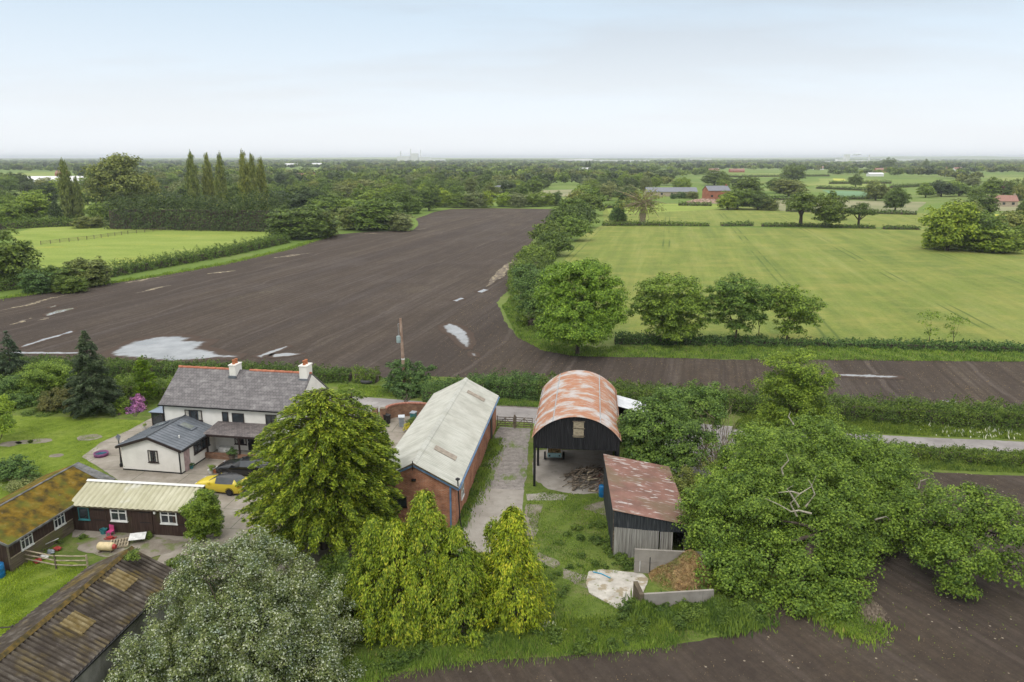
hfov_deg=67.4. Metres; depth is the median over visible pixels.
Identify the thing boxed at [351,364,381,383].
hedge
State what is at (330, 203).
field tree
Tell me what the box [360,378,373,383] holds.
tyre
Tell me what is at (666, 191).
long barn
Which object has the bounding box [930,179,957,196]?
field tree
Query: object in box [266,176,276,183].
field tree
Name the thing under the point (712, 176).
field tree
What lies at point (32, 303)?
straw trail
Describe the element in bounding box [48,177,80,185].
field tree
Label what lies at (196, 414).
window
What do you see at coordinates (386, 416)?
wheelie bin
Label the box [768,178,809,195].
field tree
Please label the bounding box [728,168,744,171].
cottage
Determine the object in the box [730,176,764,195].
field tree
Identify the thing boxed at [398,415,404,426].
wheelie bin
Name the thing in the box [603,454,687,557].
tin shed
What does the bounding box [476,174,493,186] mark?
field tree
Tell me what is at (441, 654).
grass
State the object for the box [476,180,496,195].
round bush
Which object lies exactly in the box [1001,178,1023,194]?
field tree
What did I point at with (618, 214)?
field tree
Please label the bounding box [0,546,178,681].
old shed
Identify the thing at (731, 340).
hedge
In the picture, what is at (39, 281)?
round bush
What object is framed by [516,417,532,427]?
field gate
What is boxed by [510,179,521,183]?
round bush
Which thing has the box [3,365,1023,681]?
verge
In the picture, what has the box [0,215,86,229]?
hedge
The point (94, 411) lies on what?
shrub
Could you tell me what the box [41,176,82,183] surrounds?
farm shed
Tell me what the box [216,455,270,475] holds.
parked car
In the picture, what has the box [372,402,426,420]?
brick wall
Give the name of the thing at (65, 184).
poplar
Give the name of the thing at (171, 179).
field tree
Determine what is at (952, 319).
sapling
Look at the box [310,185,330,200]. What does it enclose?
round bush
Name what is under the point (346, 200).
field tree
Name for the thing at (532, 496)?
gravel strip
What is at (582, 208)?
hedgerow tree
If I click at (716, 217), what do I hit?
meadow
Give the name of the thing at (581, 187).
hedgerow tree
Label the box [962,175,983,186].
field tree
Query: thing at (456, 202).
round bush
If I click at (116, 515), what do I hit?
window
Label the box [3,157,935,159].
hills
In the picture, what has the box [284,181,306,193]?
field tree
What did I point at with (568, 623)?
weeds
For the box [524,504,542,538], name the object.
bare earth
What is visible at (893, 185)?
hedge
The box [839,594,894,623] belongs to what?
twig heap
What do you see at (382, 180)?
field tree
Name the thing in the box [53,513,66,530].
window
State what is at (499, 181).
field tree
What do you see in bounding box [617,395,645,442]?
lean to
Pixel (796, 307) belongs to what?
ash tree
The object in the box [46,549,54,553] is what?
junk bag
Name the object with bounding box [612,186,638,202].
field tree
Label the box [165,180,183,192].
field tree
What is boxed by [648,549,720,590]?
straw heap
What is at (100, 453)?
paddling pool
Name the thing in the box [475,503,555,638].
golden cypress
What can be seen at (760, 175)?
meadow
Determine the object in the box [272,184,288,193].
field tree
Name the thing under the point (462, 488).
window
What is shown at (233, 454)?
plant pot
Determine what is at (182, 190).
field tree
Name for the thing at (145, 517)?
door
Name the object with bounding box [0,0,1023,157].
sky
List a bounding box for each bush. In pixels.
[0,176,19,190]
[15,268,52,292]
[33,264,78,289]
[44,184,60,200]
[51,275,90,293]
[58,256,113,286]
[69,215,107,227]
[78,176,90,187]
[153,192,184,207]
[156,177,167,185]
[177,487,223,541]
[227,182,239,203]
[264,204,341,238]
[307,179,318,187]
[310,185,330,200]
[316,176,331,185]
[319,208,340,235]
[325,189,345,200]
[330,184,352,198]
[332,180,344,191]
[336,204,367,228]
[344,196,406,229]
[355,172,370,184]
[373,180,400,191]
[386,211,414,230]
[408,194,423,213]
[409,177,431,194]
[434,193,452,206]
[446,175,462,183]
[447,192,472,207]
[461,191,487,207]
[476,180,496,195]
[479,190,495,206]
[494,191,511,206]
[505,186,521,198]
[507,192,528,206]
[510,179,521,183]
[525,192,542,206]
[536,191,554,205]
[552,191,562,204]
[580,176,593,184]
[608,212,627,220]
[631,172,644,186]
[670,193,676,198]
[671,177,692,186]
[675,191,686,197]
[685,191,698,198]
[717,178,730,187]
[758,198,779,209]
[921,228,958,248]
[954,225,1023,251]
[1008,224,1023,247]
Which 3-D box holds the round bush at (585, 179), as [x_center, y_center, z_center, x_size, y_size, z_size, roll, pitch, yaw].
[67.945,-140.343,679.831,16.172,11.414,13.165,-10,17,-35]
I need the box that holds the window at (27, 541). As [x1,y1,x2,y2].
[20,533,34,551]
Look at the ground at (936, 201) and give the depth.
434.64 m
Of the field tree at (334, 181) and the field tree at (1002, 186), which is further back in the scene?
the field tree at (334, 181)
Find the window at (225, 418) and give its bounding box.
[222,412,228,421]
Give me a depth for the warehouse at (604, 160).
4380.88 m
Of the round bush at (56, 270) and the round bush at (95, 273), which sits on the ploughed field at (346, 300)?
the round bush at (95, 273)
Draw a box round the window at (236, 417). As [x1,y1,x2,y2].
[232,413,244,422]
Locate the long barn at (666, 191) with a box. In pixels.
[644,187,697,195]
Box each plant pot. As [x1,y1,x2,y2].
[207,464,213,473]
[225,446,237,458]
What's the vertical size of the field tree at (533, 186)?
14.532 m
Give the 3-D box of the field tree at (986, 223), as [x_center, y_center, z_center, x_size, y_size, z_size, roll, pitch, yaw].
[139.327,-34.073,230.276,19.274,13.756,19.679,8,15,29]
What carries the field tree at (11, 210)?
on the ground at (936, 201)
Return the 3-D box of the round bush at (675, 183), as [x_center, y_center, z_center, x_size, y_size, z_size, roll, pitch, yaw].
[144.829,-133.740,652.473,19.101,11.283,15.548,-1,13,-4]
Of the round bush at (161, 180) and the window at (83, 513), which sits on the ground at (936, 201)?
the round bush at (161, 180)
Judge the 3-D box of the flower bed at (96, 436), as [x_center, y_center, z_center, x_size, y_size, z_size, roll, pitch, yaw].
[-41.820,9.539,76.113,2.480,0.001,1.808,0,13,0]
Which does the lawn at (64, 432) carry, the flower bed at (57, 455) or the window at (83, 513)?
the flower bed at (57, 455)
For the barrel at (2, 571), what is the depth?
50.58 m
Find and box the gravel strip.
[526,492,567,499]
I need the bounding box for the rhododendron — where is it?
[124,393,146,416]
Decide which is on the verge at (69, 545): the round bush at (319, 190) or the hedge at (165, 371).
the hedge at (165, 371)
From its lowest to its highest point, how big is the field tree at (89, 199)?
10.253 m
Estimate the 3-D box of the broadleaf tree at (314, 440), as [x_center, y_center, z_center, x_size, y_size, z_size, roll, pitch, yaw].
[-13.325,9.024,53.119,11.651,11.976,12.092,0,13,0]
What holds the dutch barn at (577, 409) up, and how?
on the barn floor
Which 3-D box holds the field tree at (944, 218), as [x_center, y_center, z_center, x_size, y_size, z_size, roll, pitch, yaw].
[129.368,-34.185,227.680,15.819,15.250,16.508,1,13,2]
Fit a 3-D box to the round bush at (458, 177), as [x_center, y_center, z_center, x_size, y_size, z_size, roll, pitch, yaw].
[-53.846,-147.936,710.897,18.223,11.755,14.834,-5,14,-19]
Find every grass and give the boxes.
[0,234,336,300]
[303,616,687,681]
[337,384,392,396]
[455,475,479,530]
[467,436,505,511]
[467,490,709,657]
[497,397,539,406]
[502,297,1023,361]
[732,411,1023,439]
[910,449,1023,472]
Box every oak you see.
[671,412,1023,623]
[779,192,818,224]
[845,202,879,224]
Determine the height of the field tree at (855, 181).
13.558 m
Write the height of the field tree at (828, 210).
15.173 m
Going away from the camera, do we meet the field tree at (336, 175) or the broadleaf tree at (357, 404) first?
the broadleaf tree at (357, 404)
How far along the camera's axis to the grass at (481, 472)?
67.45 m
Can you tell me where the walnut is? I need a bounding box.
[616,378,729,479]
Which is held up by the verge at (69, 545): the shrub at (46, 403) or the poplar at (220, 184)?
the shrub at (46, 403)
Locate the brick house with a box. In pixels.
[702,184,730,199]
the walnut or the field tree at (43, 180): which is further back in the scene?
the field tree at (43, 180)
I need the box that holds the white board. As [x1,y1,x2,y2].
[128,532,146,540]
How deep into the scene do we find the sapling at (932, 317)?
112.18 m
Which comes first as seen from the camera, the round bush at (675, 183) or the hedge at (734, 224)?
the hedge at (734, 224)
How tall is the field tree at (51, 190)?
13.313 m
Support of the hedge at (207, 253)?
on the ground at (936, 201)
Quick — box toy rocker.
[104,536,116,539]
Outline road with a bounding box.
[67,379,1023,451]
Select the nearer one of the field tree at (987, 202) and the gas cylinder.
the gas cylinder
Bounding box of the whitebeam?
[101,523,366,681]
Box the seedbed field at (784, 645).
[375,471,1023,681]
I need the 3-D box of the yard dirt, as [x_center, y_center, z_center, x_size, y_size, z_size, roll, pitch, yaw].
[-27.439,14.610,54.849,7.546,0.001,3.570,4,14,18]
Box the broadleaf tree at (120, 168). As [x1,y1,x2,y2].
[77,152,154,208]
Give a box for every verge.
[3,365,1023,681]
[496,404,537,408]
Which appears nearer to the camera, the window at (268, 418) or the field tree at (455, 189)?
the window at (268, 418)
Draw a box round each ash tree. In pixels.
[699,272,779,342]
[751,298,769,335]
[758,282,829,340]
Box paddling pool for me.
[93,450,108,457]
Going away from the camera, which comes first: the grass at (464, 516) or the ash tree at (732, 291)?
the grass at (464, 516)
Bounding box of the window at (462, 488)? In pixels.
[461,476,464,500]
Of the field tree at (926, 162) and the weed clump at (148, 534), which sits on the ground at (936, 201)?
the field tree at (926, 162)
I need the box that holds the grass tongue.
[786,589,919,651]
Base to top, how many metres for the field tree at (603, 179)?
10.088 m
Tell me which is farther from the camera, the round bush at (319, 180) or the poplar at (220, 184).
the round bush at (319, 180)
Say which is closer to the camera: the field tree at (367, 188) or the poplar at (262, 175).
the poplar at (262, 175)
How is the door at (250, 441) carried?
in the farmhouse
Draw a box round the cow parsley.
[920,421,1020,439]
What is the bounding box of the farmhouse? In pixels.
[115,358,328,473]
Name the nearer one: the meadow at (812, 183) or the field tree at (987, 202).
the field tree at (987, 202)
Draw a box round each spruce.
[0,330,30,377]
[62,330,127,418]
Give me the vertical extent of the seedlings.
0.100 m
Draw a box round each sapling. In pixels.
[917,309,940,341]
[940,313,969,342]
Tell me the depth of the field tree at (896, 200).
392.93 m
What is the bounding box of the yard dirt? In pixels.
[77,532,185,557]
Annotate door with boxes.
[92,508,107,530]
[138,511,153,534]
[172,513,187,535]
[248,439,257,450]
[490,417,492,438]
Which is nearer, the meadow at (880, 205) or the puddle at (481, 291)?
the puddle at (481, 291)
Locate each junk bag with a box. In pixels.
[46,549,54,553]
[53,546,61,550]
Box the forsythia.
[402,422,410,430]
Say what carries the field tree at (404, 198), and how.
on the ground at (936, 201)
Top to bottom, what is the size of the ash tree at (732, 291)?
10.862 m
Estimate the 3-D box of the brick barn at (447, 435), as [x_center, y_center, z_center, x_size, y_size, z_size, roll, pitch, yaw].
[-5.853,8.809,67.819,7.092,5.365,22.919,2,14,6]
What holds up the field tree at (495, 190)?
on the ground at (936, 201)
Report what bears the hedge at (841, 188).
on the ground at (936, 201)
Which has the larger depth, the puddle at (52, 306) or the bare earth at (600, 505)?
the puddle at (52, 306)
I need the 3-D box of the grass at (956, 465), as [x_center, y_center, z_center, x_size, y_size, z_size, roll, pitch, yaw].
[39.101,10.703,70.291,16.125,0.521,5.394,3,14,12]
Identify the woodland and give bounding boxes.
[0,158,1023,183]
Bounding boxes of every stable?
[0,462,115,571]
[72,479,204,536]
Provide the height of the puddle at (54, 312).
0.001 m
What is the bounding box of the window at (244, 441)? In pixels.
[234,438,246,445]
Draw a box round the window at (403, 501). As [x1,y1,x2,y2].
[390,496,407,507]
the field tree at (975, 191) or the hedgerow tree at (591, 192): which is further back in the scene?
the field tree at (975, 191)
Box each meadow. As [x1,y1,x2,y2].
[1,172,54,175]
[541,189,573,196]
[602,203,929,226]
[607,204,726,213]
[731,173,781,177]
[776,200,925,212]
[800,182,820,185]
[814,178,881,188]
[988,177,1023,182]
[994,203,1019,210]
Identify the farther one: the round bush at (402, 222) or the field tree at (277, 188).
the field tree at (277, 188)
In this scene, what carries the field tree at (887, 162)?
on the ground at (936, 201)
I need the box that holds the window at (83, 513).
[77,507,90,520]
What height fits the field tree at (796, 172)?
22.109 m
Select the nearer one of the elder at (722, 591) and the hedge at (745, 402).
the elder at (722, 591)
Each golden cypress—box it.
[332,512,419,645]
[353,515,438,650]
[377,488,485,650]
[415,523,506,651]
[474,516,515,603]
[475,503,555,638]
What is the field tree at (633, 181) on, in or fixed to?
on the ground at (936, 201)
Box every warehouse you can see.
[558,159,649,161]
[880,159,918,160]
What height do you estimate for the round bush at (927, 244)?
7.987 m
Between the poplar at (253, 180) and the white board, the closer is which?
the white board
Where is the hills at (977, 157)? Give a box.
[627,156,1023,158]
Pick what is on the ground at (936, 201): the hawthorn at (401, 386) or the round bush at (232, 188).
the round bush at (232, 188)
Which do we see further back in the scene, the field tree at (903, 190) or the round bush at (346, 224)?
the field tree at (903, 190)
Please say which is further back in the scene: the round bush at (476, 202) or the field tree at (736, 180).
the field tree at (736, 180)
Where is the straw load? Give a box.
[548,448,560,452]
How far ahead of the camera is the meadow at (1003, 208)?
416.54 m
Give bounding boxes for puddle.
[0,350,83,354]
[17,330,77,348]
[42,307,77,315]
[46,304,59,308]
[98,334,246,361]
[251,344,293,357]
[268,352,305,357]
[437,322,476,348]
[449,297,466,301]
[467,352,480,356]
[475,288,490,292]
[833,373,904,378]
[934,398,962,402]
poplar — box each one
[46,199,64,221]
[56,159,76,218]
[72,176,85,217]
[134,172,164,208]
[183,149,201,209]
[201,153,215,209]
[214,152,228,209]
[237,150,251,209]
[246,153,261,209]
[256,155,268,209]
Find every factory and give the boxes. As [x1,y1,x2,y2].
[397,149,444,160]
[825,154,869,161]
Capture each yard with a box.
[72,414,409,581]
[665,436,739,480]
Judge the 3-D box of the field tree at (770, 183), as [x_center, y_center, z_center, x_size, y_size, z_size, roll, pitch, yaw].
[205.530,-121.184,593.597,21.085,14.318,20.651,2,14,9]
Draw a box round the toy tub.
[99,527,106,534]
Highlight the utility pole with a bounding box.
[396,318,406,390]
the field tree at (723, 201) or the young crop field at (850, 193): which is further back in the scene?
the young crop field at (850, 193)
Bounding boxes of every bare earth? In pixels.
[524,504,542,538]
[537,552,559,567]
[563,568,586,587]
[585,501,605,514]
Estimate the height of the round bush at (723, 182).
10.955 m
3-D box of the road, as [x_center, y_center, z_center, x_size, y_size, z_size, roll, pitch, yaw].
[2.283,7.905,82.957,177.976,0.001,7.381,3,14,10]
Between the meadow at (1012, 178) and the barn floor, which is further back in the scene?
the meadow at (1012, 178)
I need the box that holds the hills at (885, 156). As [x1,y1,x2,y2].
[812,156,947,157]
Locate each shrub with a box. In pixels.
[0,371,40,408]
[0,393,18,438]
[0,453,42,481]
[0,472,41,493]
[6,358,77,402]
[17,402,116,417]
[35,383,90,411]
[109,396,132,414]
[115,372,171,397]
[406,416,415,424]
[682,402,739,490]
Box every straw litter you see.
[431,286,1023,400]
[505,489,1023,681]
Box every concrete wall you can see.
[633,581,713,606]
[634,548,704,572]
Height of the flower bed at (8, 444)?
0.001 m
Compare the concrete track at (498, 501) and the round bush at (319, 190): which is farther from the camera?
the round bush at (319, 190)
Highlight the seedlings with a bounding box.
[769,486,1023,681]
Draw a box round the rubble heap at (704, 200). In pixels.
[686,198,716,202]
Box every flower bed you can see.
[0,441,18,446]
[15,440,30,443]
[29,438,51,443]
[49,454,63,456]
[77,434,101,439]
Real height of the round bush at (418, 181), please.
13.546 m
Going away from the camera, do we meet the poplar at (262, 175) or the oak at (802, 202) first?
the oak at (802, 202)
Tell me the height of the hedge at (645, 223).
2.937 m
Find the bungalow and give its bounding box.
[986,193,1018,206]
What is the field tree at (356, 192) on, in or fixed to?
on the ground at (936, 201)
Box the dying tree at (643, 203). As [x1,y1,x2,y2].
[614,188,665,221]
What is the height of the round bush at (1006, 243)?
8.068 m
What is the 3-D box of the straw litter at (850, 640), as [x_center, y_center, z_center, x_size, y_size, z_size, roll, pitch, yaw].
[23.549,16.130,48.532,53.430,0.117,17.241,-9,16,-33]
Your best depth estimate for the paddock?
253.47 m
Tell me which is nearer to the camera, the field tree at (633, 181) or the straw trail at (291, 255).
the straw trail at (291, 255)
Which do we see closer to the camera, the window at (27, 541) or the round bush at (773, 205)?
the window at (27, 541)
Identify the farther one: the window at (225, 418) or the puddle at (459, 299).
the puddle at (459, 299)
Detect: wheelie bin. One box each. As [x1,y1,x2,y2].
[383,413,390,423]
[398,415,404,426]
[409,411,416,417]
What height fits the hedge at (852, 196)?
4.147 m
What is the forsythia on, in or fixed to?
on the yard at (110, 465)
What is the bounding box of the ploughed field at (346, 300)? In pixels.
[0,208,1023,409]
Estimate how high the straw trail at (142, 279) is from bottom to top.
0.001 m
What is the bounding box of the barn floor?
[532,450,612,493]
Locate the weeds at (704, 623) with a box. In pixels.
[607,585,786,643]
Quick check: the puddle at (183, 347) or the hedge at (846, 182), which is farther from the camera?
the hedge at (846, 182)
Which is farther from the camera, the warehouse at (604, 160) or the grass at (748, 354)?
the warehouse at (604, 160)
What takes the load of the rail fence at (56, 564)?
on the lawn at (51, 584)
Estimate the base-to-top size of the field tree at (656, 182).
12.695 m
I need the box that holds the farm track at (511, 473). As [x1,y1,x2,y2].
[480,427,530,489]
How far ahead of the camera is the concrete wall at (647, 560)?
50.94 m
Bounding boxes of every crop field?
[561,226,1023,343]
[822,190,865,199]
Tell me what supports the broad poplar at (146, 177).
on the ground at (936, 201)
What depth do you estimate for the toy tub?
56.46 m
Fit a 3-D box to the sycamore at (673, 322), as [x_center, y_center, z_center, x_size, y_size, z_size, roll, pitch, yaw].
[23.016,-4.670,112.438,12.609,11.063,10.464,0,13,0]
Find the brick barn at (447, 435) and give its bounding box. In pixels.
[383,378,499,530]
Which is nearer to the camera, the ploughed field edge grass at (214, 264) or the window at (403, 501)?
the window at (403, 501)
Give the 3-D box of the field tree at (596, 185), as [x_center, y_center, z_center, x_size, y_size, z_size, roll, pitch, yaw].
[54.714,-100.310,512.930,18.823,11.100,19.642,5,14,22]
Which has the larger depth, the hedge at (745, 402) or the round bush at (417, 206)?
the round bush at (417, 206)
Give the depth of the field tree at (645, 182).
593.51 m
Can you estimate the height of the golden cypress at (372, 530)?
7.012 m
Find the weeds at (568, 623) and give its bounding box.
[482,605,688,651]
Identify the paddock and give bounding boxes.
[11,226,271,268]
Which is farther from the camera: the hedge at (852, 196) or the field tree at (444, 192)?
the hedge at (852, 196)
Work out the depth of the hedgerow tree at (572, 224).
253.50 m
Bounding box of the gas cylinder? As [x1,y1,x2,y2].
[96,542,116,550]
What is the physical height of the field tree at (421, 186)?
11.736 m
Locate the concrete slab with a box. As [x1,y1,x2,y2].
[586,569,647,607]
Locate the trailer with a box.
[544,448,564,458]
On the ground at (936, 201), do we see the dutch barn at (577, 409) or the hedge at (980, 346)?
the hedge at (980, 346)
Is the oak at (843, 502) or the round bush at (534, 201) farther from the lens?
the round bush at (534, 201)
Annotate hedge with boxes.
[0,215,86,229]
[0,231,290,291]
[1,352,352,383]
[3,368,170,399]
[101,183,291,231]
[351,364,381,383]
[421,367,540,402]
[505,254,542,326]
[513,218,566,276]
[537,370,771,415]
[601,199,655,208]
[602,219,709,225]
[614,330,770,346]
[678,200,711,205]
[720,220,753,225]
[729,173,829,176]
[761,221,875,228]
[769,334,1023,352]
[769,388,1023,431]
[771,195,829,199]
[786,207,916,214]
[788,433,1023,466]
[816,185,867,190]
[828,179,892,183]
[830,194,880,199]
[883,224,920,229]
[889,181,952,187]
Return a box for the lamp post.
[116,434,122,466]
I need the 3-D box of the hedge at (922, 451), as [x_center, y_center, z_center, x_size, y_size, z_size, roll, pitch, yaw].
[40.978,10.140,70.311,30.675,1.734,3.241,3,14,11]
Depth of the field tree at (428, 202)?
395.87 m
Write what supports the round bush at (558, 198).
on the ground at (936, 201)
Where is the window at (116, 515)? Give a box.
[110,509,127,522]
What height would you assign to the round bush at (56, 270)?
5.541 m
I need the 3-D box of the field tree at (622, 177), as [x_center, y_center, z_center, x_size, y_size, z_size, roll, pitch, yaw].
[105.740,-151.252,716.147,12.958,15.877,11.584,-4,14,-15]
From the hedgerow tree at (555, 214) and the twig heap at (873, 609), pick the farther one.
the hedgerow tree at (555, 214)
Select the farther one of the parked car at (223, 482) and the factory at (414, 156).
the factory at (414, 156)
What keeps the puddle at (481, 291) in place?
on the ploughed field at (346, 300)
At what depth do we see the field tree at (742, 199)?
405.67 m
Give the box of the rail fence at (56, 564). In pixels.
[25,550,88,568]
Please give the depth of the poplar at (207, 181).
347.91 m
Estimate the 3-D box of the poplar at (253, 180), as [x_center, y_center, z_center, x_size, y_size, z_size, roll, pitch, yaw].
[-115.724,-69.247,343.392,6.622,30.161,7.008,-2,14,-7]
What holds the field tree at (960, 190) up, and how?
on the ground at (936, 201)
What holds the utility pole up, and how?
on the verge at (69, 545)
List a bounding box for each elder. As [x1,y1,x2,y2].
[315,549,387,644]
[660,465,704,509]
[694,421,784,497]
[711,583,731,599]
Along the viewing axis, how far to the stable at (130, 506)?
56.66 m
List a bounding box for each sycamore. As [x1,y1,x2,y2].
[531,257,630,355]
[625,271,710,341]
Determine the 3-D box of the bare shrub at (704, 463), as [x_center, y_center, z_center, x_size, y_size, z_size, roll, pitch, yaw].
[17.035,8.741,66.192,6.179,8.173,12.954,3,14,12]
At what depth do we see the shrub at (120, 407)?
83.41 m
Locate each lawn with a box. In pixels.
[0,416,143,498]
[0,557,84,635]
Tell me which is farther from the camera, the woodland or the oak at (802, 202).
the woodland
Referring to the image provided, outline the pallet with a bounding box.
[110,537,128,547]
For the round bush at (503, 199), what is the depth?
430.08 m
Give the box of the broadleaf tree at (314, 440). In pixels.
[233,387,403,573]
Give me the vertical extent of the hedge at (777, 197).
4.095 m
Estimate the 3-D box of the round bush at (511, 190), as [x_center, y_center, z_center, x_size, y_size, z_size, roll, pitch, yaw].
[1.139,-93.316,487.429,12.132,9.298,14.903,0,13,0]
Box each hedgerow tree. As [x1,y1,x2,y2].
[514,243,556,260]
[527,219,566,238]
[535,229,573,250]
[544,204,585,223]
[554,198,589,211]
[555,213,593,238]
[564,190,590,204]
[568,201,599,226]
[571,183,598,191]
[573,192,606,210]
[579,187,608,202]
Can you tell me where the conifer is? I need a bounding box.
[131,355,158,403]
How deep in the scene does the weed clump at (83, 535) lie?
55.87 m
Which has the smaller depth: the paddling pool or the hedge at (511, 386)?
the paddling pool
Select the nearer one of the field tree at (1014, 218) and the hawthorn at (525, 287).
the hawthorn at (525, 287)
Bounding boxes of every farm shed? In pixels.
[27,176,45,181]
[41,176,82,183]
[866,173,883,175]
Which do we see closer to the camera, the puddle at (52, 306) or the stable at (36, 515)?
the stable at (36, 515)
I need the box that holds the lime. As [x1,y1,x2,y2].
[749,347,844,431]
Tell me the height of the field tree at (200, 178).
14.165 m
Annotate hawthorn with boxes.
[382,358,437,401]
[509,262,550,314]
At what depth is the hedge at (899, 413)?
79.48 m
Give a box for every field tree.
[0,188,21,198]
[0,193,15,206]
[0,199,27,221]
[0,227,45,281]
[11,189,51,221]
[14,172,28,183]
[16,180,36,192]
[31,182,58,201]
[34,177,53,184]
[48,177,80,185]
[77,188,102,203]
[82,201,114,221]
[165,174,180,184]
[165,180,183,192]
[172,183,201,197]
[197,173,202,183]
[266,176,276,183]
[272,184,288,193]
[273,172,285,182]
[280,184,324,216]
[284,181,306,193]
[285,172,296,180]
[286,178,300,186]
[291,179,308,187]
[306,194,348,217]
[325,172,345,182]
[329,178,340,183]
[337,197,377,216]
[340,178,360,193]
[343,160,361,165]
[343,171,355,180]
[349,183,365,202]
[357,179,375,186]
[357,188,383,203]
[360,186,374,192]
[374,175,388,184]
[378,183,402,202]
[381,189,413,213]
[399,183,413,193]
[403,174,419,186]
[408,188,418,195]
[414,183,428,192]
[415,182,441,210]
[428,185,452,205]
[435,173,446,181]
[448,184,464,197]
[463,177,477,192]
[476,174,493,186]
[481,182,502,197]
[494,176,508,184]
[499,179,515,192]
[516,181,529,193]
[526,175,543,194]
[539,177,551,188]
[585,182,601,193]
[597,177,609,182]
[600,180,616,199]
[601,178,618,189]
[609,199,625,221]
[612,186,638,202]
[616,184,639,192]
[619,170,630,182]
[623,176,639,189]
[638,175,652,190]
[650,174,662,186]
[676,177,691,186]
[700,169,729,184]
[714,192,738,209]
[715,174,733,184]
[718,188,755,208]
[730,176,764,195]
[731,176,744,186]
[743,190,774,209]
[763,175,790,190]
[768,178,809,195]
[779,162,806,179]
[811,189,850,224]
[847,173,863,185]
[861,179,891,199]
[880,157,896,167]
[882,187,912,210]
[885,187,907,200]
[916,182,936,197]
[918,201,981,250]
[922,159,929,166]
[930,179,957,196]
[934,163,950,167]
[940,206,1009,249]
[941,198,990,220]
[948,179,963,186]
[950,183,972,195]
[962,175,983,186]
[966,184,985,199]
[966,193,1001,214]
[978,176,1004,194]
[995,209,1023,236]
[999,181,1010,194]
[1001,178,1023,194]
[1011,183,1023,200]
[1016,199,1023,214]
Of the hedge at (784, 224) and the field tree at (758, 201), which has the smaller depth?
the hedge at (784, 224)
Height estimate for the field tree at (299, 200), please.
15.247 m
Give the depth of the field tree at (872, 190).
492.26 m
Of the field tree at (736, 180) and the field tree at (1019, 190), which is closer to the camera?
the field tree at (1019, 190)
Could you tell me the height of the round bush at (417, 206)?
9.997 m
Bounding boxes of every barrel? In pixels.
[0,561,5,578]
[599,484,603,497]
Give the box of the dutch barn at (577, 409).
[532,370,621,485]
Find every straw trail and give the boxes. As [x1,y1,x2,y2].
[0,295,64,310]
[126,277,157,282]
[274,252,314,257]
[487,260,513,285]
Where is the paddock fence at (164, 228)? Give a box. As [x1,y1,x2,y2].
[40,227,168,243]
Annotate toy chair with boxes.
[106,524,114,535]
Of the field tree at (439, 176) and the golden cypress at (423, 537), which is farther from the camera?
the field tree at (439, 176)
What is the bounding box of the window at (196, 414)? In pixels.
[184,409,202,421]
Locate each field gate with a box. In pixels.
[497,415,513,426]
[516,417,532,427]
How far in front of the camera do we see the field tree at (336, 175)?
702.08 m
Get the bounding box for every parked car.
[195,472,247,495]
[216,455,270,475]
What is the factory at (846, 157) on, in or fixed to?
on the ground at (936, 201)
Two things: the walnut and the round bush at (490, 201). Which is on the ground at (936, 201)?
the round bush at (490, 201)
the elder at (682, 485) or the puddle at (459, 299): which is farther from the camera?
the puddle at (459, 299)
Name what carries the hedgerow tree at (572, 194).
on the ground at (936, 201)
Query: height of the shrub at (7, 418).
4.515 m
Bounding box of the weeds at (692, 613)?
[331,447,765,678]
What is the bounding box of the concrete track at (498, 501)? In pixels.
[459,489,523,551]
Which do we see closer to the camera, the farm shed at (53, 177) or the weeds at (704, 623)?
the weeds at (704, 623)
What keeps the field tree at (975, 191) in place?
on the ground at (936, 201)
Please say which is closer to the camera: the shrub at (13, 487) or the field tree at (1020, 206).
the shrub at (13, 487)
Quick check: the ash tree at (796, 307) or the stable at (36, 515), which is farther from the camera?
the ash tree at (796, 307)
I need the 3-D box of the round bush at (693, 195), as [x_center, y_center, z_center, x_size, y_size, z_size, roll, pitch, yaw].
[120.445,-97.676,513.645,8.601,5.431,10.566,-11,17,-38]
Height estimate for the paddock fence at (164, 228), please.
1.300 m
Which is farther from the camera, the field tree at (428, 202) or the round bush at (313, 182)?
the round bush at (313, 182)
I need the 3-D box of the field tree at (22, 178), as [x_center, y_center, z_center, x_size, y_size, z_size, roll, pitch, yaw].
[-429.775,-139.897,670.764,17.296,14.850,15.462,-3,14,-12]
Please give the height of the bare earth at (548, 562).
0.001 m
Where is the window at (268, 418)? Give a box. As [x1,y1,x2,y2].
[265,414,276,423]
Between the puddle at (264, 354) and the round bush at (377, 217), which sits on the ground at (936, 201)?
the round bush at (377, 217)
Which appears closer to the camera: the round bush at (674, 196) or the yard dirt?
the yard dirt
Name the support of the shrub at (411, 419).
on the yard at (110, 465)
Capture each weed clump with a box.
[78,533,89,538]
[123,547,140,560]
[146,531,153,539]
[164,554,187,570]
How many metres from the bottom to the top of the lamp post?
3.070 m
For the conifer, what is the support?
on the verge at (69, 545)
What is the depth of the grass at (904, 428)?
78.05 m
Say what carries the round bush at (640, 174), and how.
on the ground at (936, 201)
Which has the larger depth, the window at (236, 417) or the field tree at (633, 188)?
the field tree at (633, 188)
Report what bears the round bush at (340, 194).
on the ground at (936, 201)
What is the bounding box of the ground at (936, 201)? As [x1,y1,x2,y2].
[0,159,1023,636]
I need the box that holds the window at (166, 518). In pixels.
[160,512,177,524]

